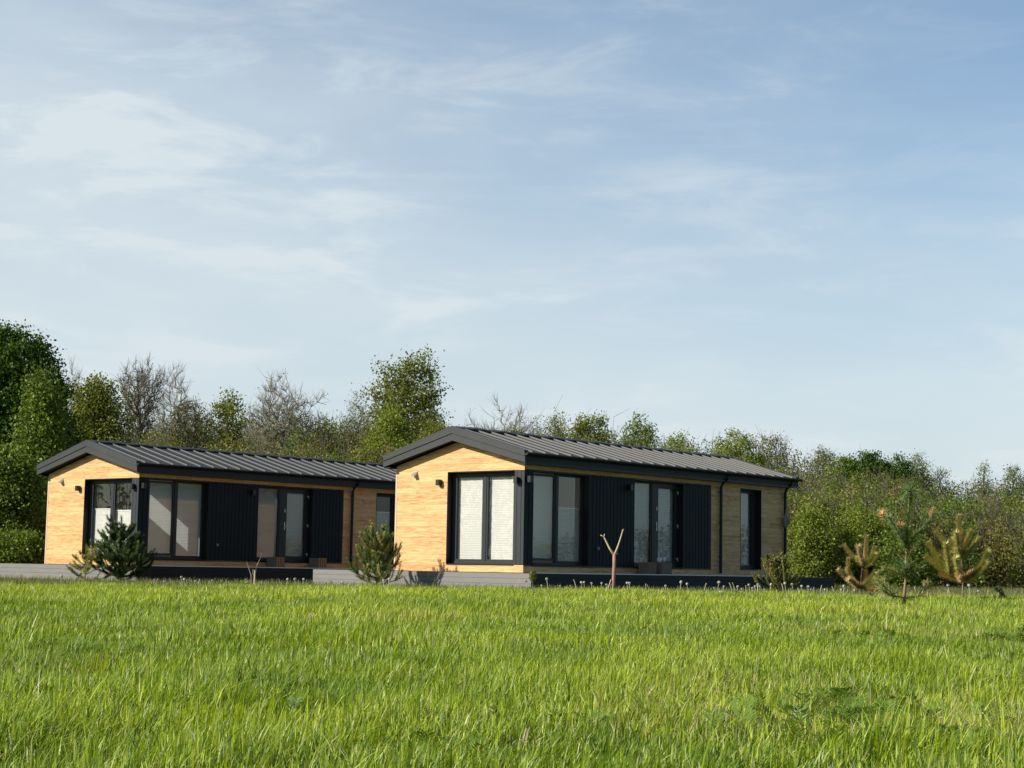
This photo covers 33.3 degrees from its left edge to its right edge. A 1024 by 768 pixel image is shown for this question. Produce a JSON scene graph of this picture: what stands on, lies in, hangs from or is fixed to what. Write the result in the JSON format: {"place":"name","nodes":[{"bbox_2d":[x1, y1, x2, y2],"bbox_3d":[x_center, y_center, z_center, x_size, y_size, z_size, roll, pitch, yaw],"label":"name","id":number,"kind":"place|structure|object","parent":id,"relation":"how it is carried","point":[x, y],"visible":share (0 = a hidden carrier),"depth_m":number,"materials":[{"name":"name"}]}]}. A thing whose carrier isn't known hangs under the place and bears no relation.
{"place":"outdoors","nodes":[
{"label":"outdoors","id":0,"kind":"place"},
{"bbox_2d":[0,573,1023,767],"bbox_3d":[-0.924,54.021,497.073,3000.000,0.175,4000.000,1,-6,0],"label":"ground","id":1,"kind":"structure","parent":0,"point":[680,745],"depth_m":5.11,"materials":[{"name":"green plant"}]},
{"bbox_2d":[0,439,48,537],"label":"deciduous tree","id":2,"kind":"object","parent":1,"relation":"on","point":[21,504],"visible":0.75,"depth_m":55.41,"materials":[{"name":"green plant"}]},
{"bbox_2d":[0,525,48,568],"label":"shrub","id":3,"kind":"object","parent":1,"relation":"on","point":[23,546],"visible":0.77,"depth_m":53.17,"materials":[{"name":"green plant"}]},
{"bbox_2d":[0,684,61,707],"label":"weed clump","id":4,"kind":"object","parent":1,"relation":"on","point":[50,688],"visible":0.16,"depth_m":5.63,"materials":[{"name":"green plant"}]},
{"bbox_2d":[2,360,82,564],"bbox_3d":[-16.162,2.937,59.172,4.296,7.689,4.453,1,-6,0],"label":"deciduous tree","id":5,"kind":"object","parent":1,"relation":"on","point":[41,434],"visible":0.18,"depth_m":58.76,"materials":[{"name":"green plant"}]},
{"bbox_2d":[0,319,94,450],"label":"deciduous tree","id":6,"kind":"object","parent":1,"relation":"on","point":[17,354],"visible":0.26,"depth_m":63.47,"materials":[{"name":"green plant"}]},
{"bbox_2d":[0,635,107,649],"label":"weed clump","id":7,"kind":"object","parent":1,"relation":"on","point":[55,640],"visible":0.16,"depth_m":8.98,"materials":[{"name":"green plant"}]},
{"bbox_2d":[62,360,83,411],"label":"deciduous tree","id":8,"kind":"object","parent":1,"relation":"on","point":[76,377],"visible":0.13,"depth_m":86.59,"materials":[{"name":"grey plant"}]},
{"bbox_2d":[66,544,116,580],"bbox_3d":[-11.212,4.695,45.290,1.457,1.110,1.394,1,-6,0],"label":"young pine","id":9,"kind":"object","parent":1,"relation":"on","point":[87,565],"visible":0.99,"depth_m":45.31,"materials":[{"name":"green plant"}]},
{"bbox_2d":[65,370,146,442],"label":"deciduous tree","id":10,"kind":"object","parent":1,"relation":"on","point":[98,406],"visible":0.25,"depth_m":75.80,"materials":[{"name":"green plant"}]},
{"bbox_2d":[87,514,157,580],"bbox_3d":[-10.458,4.396,46.052,1.893,1.881,2.197,1,-6,0],"label":"young pine","id":11,"kind":"object","parent":1,"relation":"on","point":[123,547],"visible":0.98,"depth_m":45.73,"materials":[{"name":"green plant"}]},
{"bbox_2d":[110,354,174,444],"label":"deciduous tree","id":12,"kind":"object","parent":1,"relation":"on","point":[142,379],"visible":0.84,"depth_m":78.13,"materials":[{"name":"grey plant"}]},
{"bbox_2d":[103,642,195,657],"bbox_3d":[-1.787,1.316,8.386,0.477,0.098,0.663,1,-6,0],"label":"weed clump","id":13,"kind":"object","parent":1,"relation":"on","point":[188,649],"visible":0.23,"depth_m":8.40,"materials":[{"name":"green plant"}]},
{"bbox_2d":[149,361,192,444],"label":"deciduous tree","id":14,"kind":"object","parent":1,"relation":"on","point":[163,422],"visible":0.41,"depth_m":84.14,"materials":[{"name":"grey plant"}]},
{"bbox_2d":[161,393,218,447],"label":"deciduous tree","id":15,"kind":"object","parent":1,"relation":"on","point":[197,418],"visible":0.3,"depth_m":80.08,"materials":[{"name":"green plant"}]},
{"bbox_2d":[0,563,404,581],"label":"deck","id":16,"kind":"structure","parent":1,"relation":"on","point":[158,572],"depth_m":50.21,"materials":[{"name":"grey weathered wood planks"}]},
{"bbox_2d":[34,440,396,568],"bbox_3d":[-8.330,3.998,54.515,4.973,3.625,12.823,-4,-8,39],"label":"cabin","id":17,"kind":"object","parent":16,"relation":"on","point":[183,506],"visible":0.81,"depth_m":51.12,"materials":[{"name":"light wood cladding"},{"name":"dark grey metal"},{"name":"glass"}]},
{"bbox_2d":[87,479,131,557],"bbox_3d":[-11.507,3.893,49.507,2.160,2.260,0.130,-4,-8,39],"label":"window","id":18,"kind":"structure","parent":17,"relation":"in","point":[99,518],"depth_m":49.86,"materials":[{"name":"grey"}]},
{"bbox_2d":[146,479,204,559],"bbox_3d":[-9.842,3.943,49.700,0.130,2.260,2.220,-4,-8,39],"label":"window","id":19,"kind":"structure","parent":17,"relation":"in","point":[183,515],"depth_m":49.76,"materials":[{"name":"grey"}]},
{"bbox_2d":[257,486,281,560],"bbox_3d":[-7.527,4.282,52.485,0.130,2.260,1.135,-4,-8,39],"label":"window","id":20,"kind":"structure","parent":17,"relation":"in","point":[269,504],"depth_m":52.63,"materials":[{"name":"grey"}]},
{"bbox_2d":[280,488,308,561],"bbox_3d":[-6.789,4.386,53.335,0.180,2.260,1.125,-4,-8,39],"label":"door","id":21,"kind":"structure","parent":17,"relation":"in","point":[294,533],"depth_m":53.43,"materials":[{"name":"grey"}]},
{"bbox_2d":[376,494,394,562],"bbox_3d":[-4.269,4.759,56.399,0.130,2.260,1.090,-4,-8,39],"label":"window","id":22,"kind":"structure","parent":17,"relation":"in","point":[382,517],"depth_m":56.65,"materials":[{"name":"grey"}]},
{"bbox_2d":[266,557,284,566],"bbox_3d":[-7.169,5.415,51.993,0.420,0.330,0.360,-4,-8,39],"label":"slatted crate","id":23,"kind":"object","parent":16,"relation":"on","point":[275,561],"visible":0.81,"depth_m":51.86,"materials":[{"name":"brown wood"}]},
{"bbox_2d":[309,558,326,567],"bbox_3d":[-6.043,5.580,53.348,0.420,0.330,0.360,-4,-8,39],"label":"slatted crate","id":24,"kind":"object","parent":16,"relation":"on","point":[317,562],"visible":0.81,"depth_m":53.23,"materials":[{"name":"brown wood"}]},
{"bbox_2d":[195,386,262,451],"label":"deciduous tree","id":25,"kind":"object","parent":1,"relation":"on","point":[228,408],"visible":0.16,"depth_m":79.02,"materials":[{"name":"green plant"}]},
{"bbox_2d":[234,578,252,584],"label":"leafy plant","id":26,"kind":"object","parent":1,"relation":"on","point":[241,581],"visible":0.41,"depth_m":38.66,"materials":[{"name":"green plant"}]},
{"bbox_2d":[247,555,261,583],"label":"cut sapling","id":27,"kind":"object","parent":1,"relation":"on","point":[254,572],"visible":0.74,"depth_m":39.74,"materials":[{"name":"beige wood"}]},
{"bbox_2d":[234,367,332,455],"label":"deciduous tree","id":28,"kind":"object","parent":1,"relation":"on","point":[265,411],"visible":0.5,"depth_m":76.92,"materials":[{"name":"grey plant"}]},
{"bbox_2d":[220,693,360,717],"bbox_3d":[-0.725,1.052,5.630,0.525,0.086,0.376,1,-6,0],"label":"weed clump","id":29,"kind":"object","parent":1,"relation":"on","point":[291,698],"visible":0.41,"depth_m":5.58,"materials":[{"name":"green plant"}]},
{"bbox_2d":[308,412,351,458],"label":"deciduous tree","id":30,"kind":"object","parent":1,"relation":"on","point":[333,427],"visible":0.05,"depth_m":81.89,"materials":[{"name":"green plant"}]},
{"bbox_2d":[336,388,373,460],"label":"deciduous tree","id":31,"kind":"object","parent":1,"relation":"on","point":[361,410],"visible":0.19,"depth_m":78.15,"materials":[{"name":"green plant"}]},
{"bbox_2d":[345,520,404,584],"bbox_3d":[-3.237,4.174,42.196,1.523,1.676,1.316,-4,-8,41],"label":"young pine","id":32,"kind":"object","parent":1,"relation":"on","point":[379,552],"visible":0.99,"depth_m":41.98,"materials":[{"name":"green plant"}]},
{"bbox_2d":[350,402,419,462],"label":"deciduous tree","id":33,"kind":"object","parent":1,"relation":"on","point":[394,424],"visible":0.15,"depth_m":70.90,"materials":[{"name":"green plant"}]},
{"bbox_2d":[351,344,455,452],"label":"deciduous tree","id":34,"kind":"object","parent":1,"relation":"on","point":[403,391],"visible":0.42,"depth_m":79.87,"materials":[{"name":"green plant"}]},
{"bbox_2d":[414,417,459,438],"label":"deciduous tree","id":35,"kind":"object","parent":1,"relation":"on","point":[431,430],"visible":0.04,"depth_m":72.99,"materials":[{"name":"green plant"}]},
{"bbox_2d":[346,728,545,764],"bbox_3d":[-0.186,0.941,4.439,0.434,0.085,0.440,-3,-7,33],"label":"weed clump","id":36,"kind":"object","parent":1,"relation":"on","point":[446,740],"visible":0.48,"depth_m":4.50,"materials":[{"name":"green plant"}]},
{"bbox_2d":[464,393,550,434],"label":"deciduous tree","id":37,"kind":"object","parent":1,"relation":"on","point":[527,427],"visible":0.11,"depth_m":91.94,"materials":[{"name":"grey plant"}]},
{"bbox_2d":[501,727,543,750],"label":"dry grass tuft","id":38,"kind":"object","parent":1,"relation":"on","point":[526,737],"visible":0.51,"depth_m":4.75,"materials":[{"name":"beige plant"}]},
{"bbox_2d":[529,570,536,594],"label":"young thuja","id":39,"kind":"object","parent":1,"relation":"on","point":[532,573],"visible":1,"depth_m":24.32,"materials":[{"name":"green plant"}]},
{"bbox_2d":[489,705,616,732],"bbox_3d":[0.157,1.034,5.265,0.375,0.081,0.329,4,-7,-29],"label":"weed clump","id":40,"kind":"object","parent":1,"relation":"on","point":[560,714],"visible":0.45,"depth_m":5.31,"materials":[{"name":"green plant"}]},
{"bbox_2d":[541,407,569,437],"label":"deciduous tree","id":41,"kind":"object","parent":1,"relation":"on","point":[556,421],"visible":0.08,"depth_m":92.15,"materials":[{"name":"green plant"}]},
{"bbox_2d":[108,395,1023,589],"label":"thicket","id":42,"kind":"object","parent":1,"relation":"on","point":[997,528],"visible":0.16,"depth_m":74.72,"materials":[{"name":"green plant"}]},
{"bbox_2d":[313,569,833,590],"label":"deck","id":43,"kind":"structure","parent":1,"relation":"on","point":[454,578],"depth_m":43.24,"materials":[{"name":"grey weathered wood planks"}]},
{"bbox_2d":[379,426,802,576],"bbox_3d":[2.576,3.417,47.366,4.973,3.625,12.823,-4,-8,40],"label":"cabin","id":44,"kind":"object","parent":43,"relation":"on","point":[470,499],"visible":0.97,"depth_m":43.70,"materials":[{"name":"light wood cladding"},{"name":"dark metal"},{"name":"glass"}]},
{"bbox_2d":[451,471,514,563],"bbox_3d":[-0.633,3.314,42.380,2.160,2.260,0.130,-4,-8,40],"label":"window","id":45,"kind":"structure","parent":44,"relation":"in","point":[480,532],"depth_m":42.41,"materials":[{"name":"grey"}]},
{"bbox_2d":[532,472,582,565],"bbox_3d":[1.033,3.362,42.560,0.130,2.260,2.220,-4,-8,40],"label":"window","id":46,"kind":"structure","parent":44,"relation":"in","point":[567,523],"depth_m":42.56,"materials":[{"name":"grey glass"}]},
{"bbox_2d":[634,481,653,566],"bbox_3d":[3.366,3.701,45.330,0.130,2.260,1.135,-4,-8,40],"label":"window","id":47,"kind":"structure","parent":44,"relation":"in","point":[641,552],"depth_m":45.55,"materials":[{"name":"grey"}]},
{"bbox_2d":[653,482,677,567],"bbox_3d":[4.110,3.804,46.175,0.180,2.260,1.125,-4,-8,40],"label":"door","id":48,"kind":"structure","parent":44,"relation":"in","point":[664,493],"depth_m":46.32,"materials":[{"name":"grey"}]},
{"bbox_2d":[741,490,755,568],"bbox_3d":[6.649,4.177,49.227,0.130,2.260,1.090,-4,-8,40],"label":"window","id":49,"kind":"structure","parent":44,"relation":"in","point":[748,510],"depth_m":49.44,"materials":[{"name":"grey"}]},
{"bbox_2d":[782,509,789,528],"bbox_3d":[8.047,3.962,50.307,0.227,0.563,0.167,-2,-7,25],"label":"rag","id":50,"kind":"object","parent":44,"relation":"attached to","point":[786,521],"visible":1,"depth_m":50.26,"materials":[{"name":"grey fabric"}]},
{"bbox_2d":[564,409,620,443],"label":"deciduous tree","id":51,"kind":"object","parent":1,"relation":"on","point":[581,427],"visible":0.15,"depth_m":90.05,"materials":[{"name":"green plant"}]},
{"bbox_2d":[600,529,623,588],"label":"pruned tree","id":52,"kind":"object","parent":1,"relation":"on","point":[615,553],"visible":0.93,"depth_m":35.99,"materials":[{"name":"brown plant"}]},
{"bbox_2d":[618,410,666,447],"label":"deciduous tree","id":53,"kind":"object","parent":1,"relation":"on","point":[646,440],"visible":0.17,"depth_m":92.06,"materials":[{"name":"green plant"}]},
{"bbox_2d":[657,429,697,451],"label":"deciduous tree","id":54,"kind":"object","parent":1,"relation":"on","point":[678,444],"visible":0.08,"depth_m":88.16,"materials":[{"name":"green plant"}]},
{"bbox_2d":[670,662,781,676],"bbox_3d":[0.999,1.314,7.843,0.546,0.083,0.347,1,-6,0],"label":"weed clump","id":55,"kind":"object","parent":1,"relation":"on","point":[731,670],"visible":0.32,"depth_m":7.76,"materials":[{"name":"green plant"}]},
{"bbox_2d":[706,428,776,468],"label":"deciduous tree","id":56,"kind":"object","parent":1,"relation":"on","point":[732,452],"visible":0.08,"depth_m":91.80,"materials":[{"name":"green plant"}]},
{"bbox_2d":[751,550,801,590],"bbox_3d":[5.936,4.192,38.269,1.104,1.074,0.926,6,-8,-39],"label":"young spruce","id":57,"kind":"object","parent":1,"relation":"on","point":[775,566],"visible":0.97,"depth_m":38.18,"materials":[{"name":"green plant"}]},
{"bbox_2d":[752,431,802,489],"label":"deciduous tree","id":58,"kind":"object","parent":1,"relation":"on","point":[782,456],"visible":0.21,"depth_m":94.97,"materials":[{"name":"green plant"}]},
{"bbox_2d":[787,497,849,577],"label":"shrub","id":59,"kind":"object","parent":1,"relation":"on","point":[810,555],"visible":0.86,"depth_m":65.32,"materials":[{"name":"green plant"}]},
{"bbox_2d":[802,443,838,487],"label":"deciduous tree","id":60,"kind":"object","parent":1,"relation":"on","point":[822,456],"visible":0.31,"depth_m":99.89,"materials":[{"name":"green plant"}]},
{"bbox_2d":[822,453,859,488],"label":"deciduous tree","id":61,"kind":"object","parent":1,"relation":"on","point":[845,459],"visible":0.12,"depth_m":97.95,"materials":[{"name":"green plant"}]},
{"bbox_2d":[746,683,936,714],"bbox_3d":[1.188,1.132,6.159,0.700,0.127,0.597,4,-7,-27],"label":"weed clump","id":62,"kind":"object","parent":1,"relation":"on","point":[841,691],"visible":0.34,"depth_m":6.14,"materials":[{"name":"green plant"}]},
{"bbox_2d":[702,693,1017,742],"bbox_3d":[1.054,1.023,5.267,0.904,0.137,0.717,-2,-7,27],"label":"weed clump","id":63,"kind":"object","parent":1,"relation":"on","point":[844,712],"visible":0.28,"depth_m":5.27,"materials":[{"name":"green plant"}]},
{"bbox_2d":[826,493,898,586],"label":"shrub","id":64,"kind":"object","parent":1,"relation":"on","point":[856,525],"visible":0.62,"depth_m":66.26,"materials":[{"name":"green plant"}]},
{"bbox_2d":[837,534,890,593],"bbox_3d":[6.415,3.320,31.353,0.982,1.221,0.902,-1,-7,19],"label":"young pine","id":65,"kind":"object","parent":1,"relation":"on","point":[862,559],"visible":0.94,"depth_m":31.27,"materials":[{"name":"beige plant"}]},
{"bbox_2d":[837,449,896,498],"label":"deciduous tree","id":66,"kind":"object","parent":1,"relation":"on","point":[869,457],"visible":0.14,"depth_m":96.72,"materials":[{"name":"green plant"}]},
{"bbox_2d":[831,629,929,641],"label":"weed clump","id":67,"kind":"object","parent":1,"relation":"on","point":[881,633],"visible":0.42,"depth_m":11.37,"materials":[{"name":"green plant"}]},
{"bbox_2d":[782,711,986,758],"bbox_3d":[1.064,0.995,4.863,0.574,0.100,0.553,-1,-6,18],"label":"weed clump","id":68,"kind":"object","parent":1,"relation":"on","point":[832,729],"visible":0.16,"depth_m":4.79,"materials":[{"name":"green plant"}]},
{"bbox_2d":[867,578,901,597],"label":"young pine","id":69,"kind":"object","parent":1,"relation":"on","point":[878,586],"visible":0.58,"depth_m":28.82,"materials":[{"name":"green plant"}]},
{"bbox_2d":[871,451,924,497],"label":"deciduous tree","id":70,"kind":"object","parent":1,"relation":"on","point":[902,464],"visible":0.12,"depth_m":96.41,"materials":[{"name":"green plant"}]},
{"bbox_2d":[871,484,936,605],"bbox_3d":[4.877,2.089,21.406,0.966,1.742,0.742,1,-6,0],"label":"young pine","id":71,"kind":"object","parent":1,"relation":"on","point":[906,572],"visible":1,"depth_m":21.39,"materials":[{"name":"green plant"}]},
{"bbox_2d":[867,525,944,588],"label":"shrub","id":72,"kind":"object","parent":1,"relation":"on","point":[888,559],"visible":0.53,"depth_m":65.14,"materials":[{"name":"green plant"}]},
{"bbox_2d":[906,448,936,496],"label":"deciduous tree","id":73,"kind":"object","parent":1,"relation":"on","point":[918,460],"visible":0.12,"depth_m":98.86,"materials":[{"name":"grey plant"}]},
{"bbox_2d":[918,577,939,597],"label":"young pine","id":74,"kind":"object","parent":1,"relation":"on","point":[926,584],"visible":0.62,"depth_m":29.78,"materials":[{"name":"green plant"}]},
{"bbox_2d":[842,722,1023,754],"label":"weed clump","id":75,"kind":"object","parent":1,"relation":"on","point":[969,735],"visible":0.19,"depth_m":4.72,"materials":[{"name":"green plant"}]},
{"bbox_2d":[929,466,955,505],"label":"deciduous tree","id":76,"kind":"object","parent":1,"relation":"on","point":[942,475],"visible":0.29,"depth_m":98.88,"materials":[{"name":"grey plant"}]},
{"bbox_2d":[922,513,994,597],"bbox_3d":[7.719,2.965,29.277,1.294,1.572,1.043,1,-6,0],"label":"young pine","id":77,"kind":"object","parent":1,"relation":"on","point":[950,569],"visible":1,"depth_m":29.30,"materials":[{"name":"green plant"}]},
{"bbox_2d":[969,460,999,510],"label":"larch tree","id":78,"kind":"object","parent":1,"relation":"on","point":[983,485],"visible":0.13,"depth_m":95.95,"materials":[{"name":"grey plant"}]},
{"bbox_2d":[968,624,1023,642],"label":"weed clump","id":79,"kind":"object","parent":1,"relation":"on","point":[1013,636],"visible":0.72,"depth_m":11.72,"materials":[{"name":"green plant"}]},
{"bbox_2d":[992,583,1006,598],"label":"young pine","id":80,"kind":"object","parent":1,"relation":"on","point":[999,591],"visible":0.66,"depth_m":29.78,"materials":[{"name":"green plant"}]},
{"bbox_2d":[996,463,1023,511],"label":"deciduous tree","id":81,"kind":"object","parent":1,"relation":"on","point":[1011,474],"visible":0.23,"depth_m":96.84,"materials":[{"name":"green plant"}]},
{"bbox_2d":[0,0,1023,501],"label":"sky","id":82,"kind":"structure","parent":0,"point":[802,219],"materials":[{"name":"blue"}]},
{"bbox_2d":[638,562,656,573],"bbox_3d":[3.525,4.802,44.572,0.340,0.330,0.340,-4,-8,40],"label":"slatted crate","id":83,"kind":"object","parent":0,"point":[647,567],"visible":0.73,"depth_m":44.47,"materials":[{"name":"grey wood"}]},
{"bbox_2d":[657,562,671,574],"bbox_3d":[3.928,4.853,44.988,0.360,0.330,0.420,-4,-8,40],"label":"slatted crate","id":84,"kind":"object","parent":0,"point":[664,568],"visible":0.66,"depth_m":44.81,"materials":[{"name":"grey wood"}]}
]}

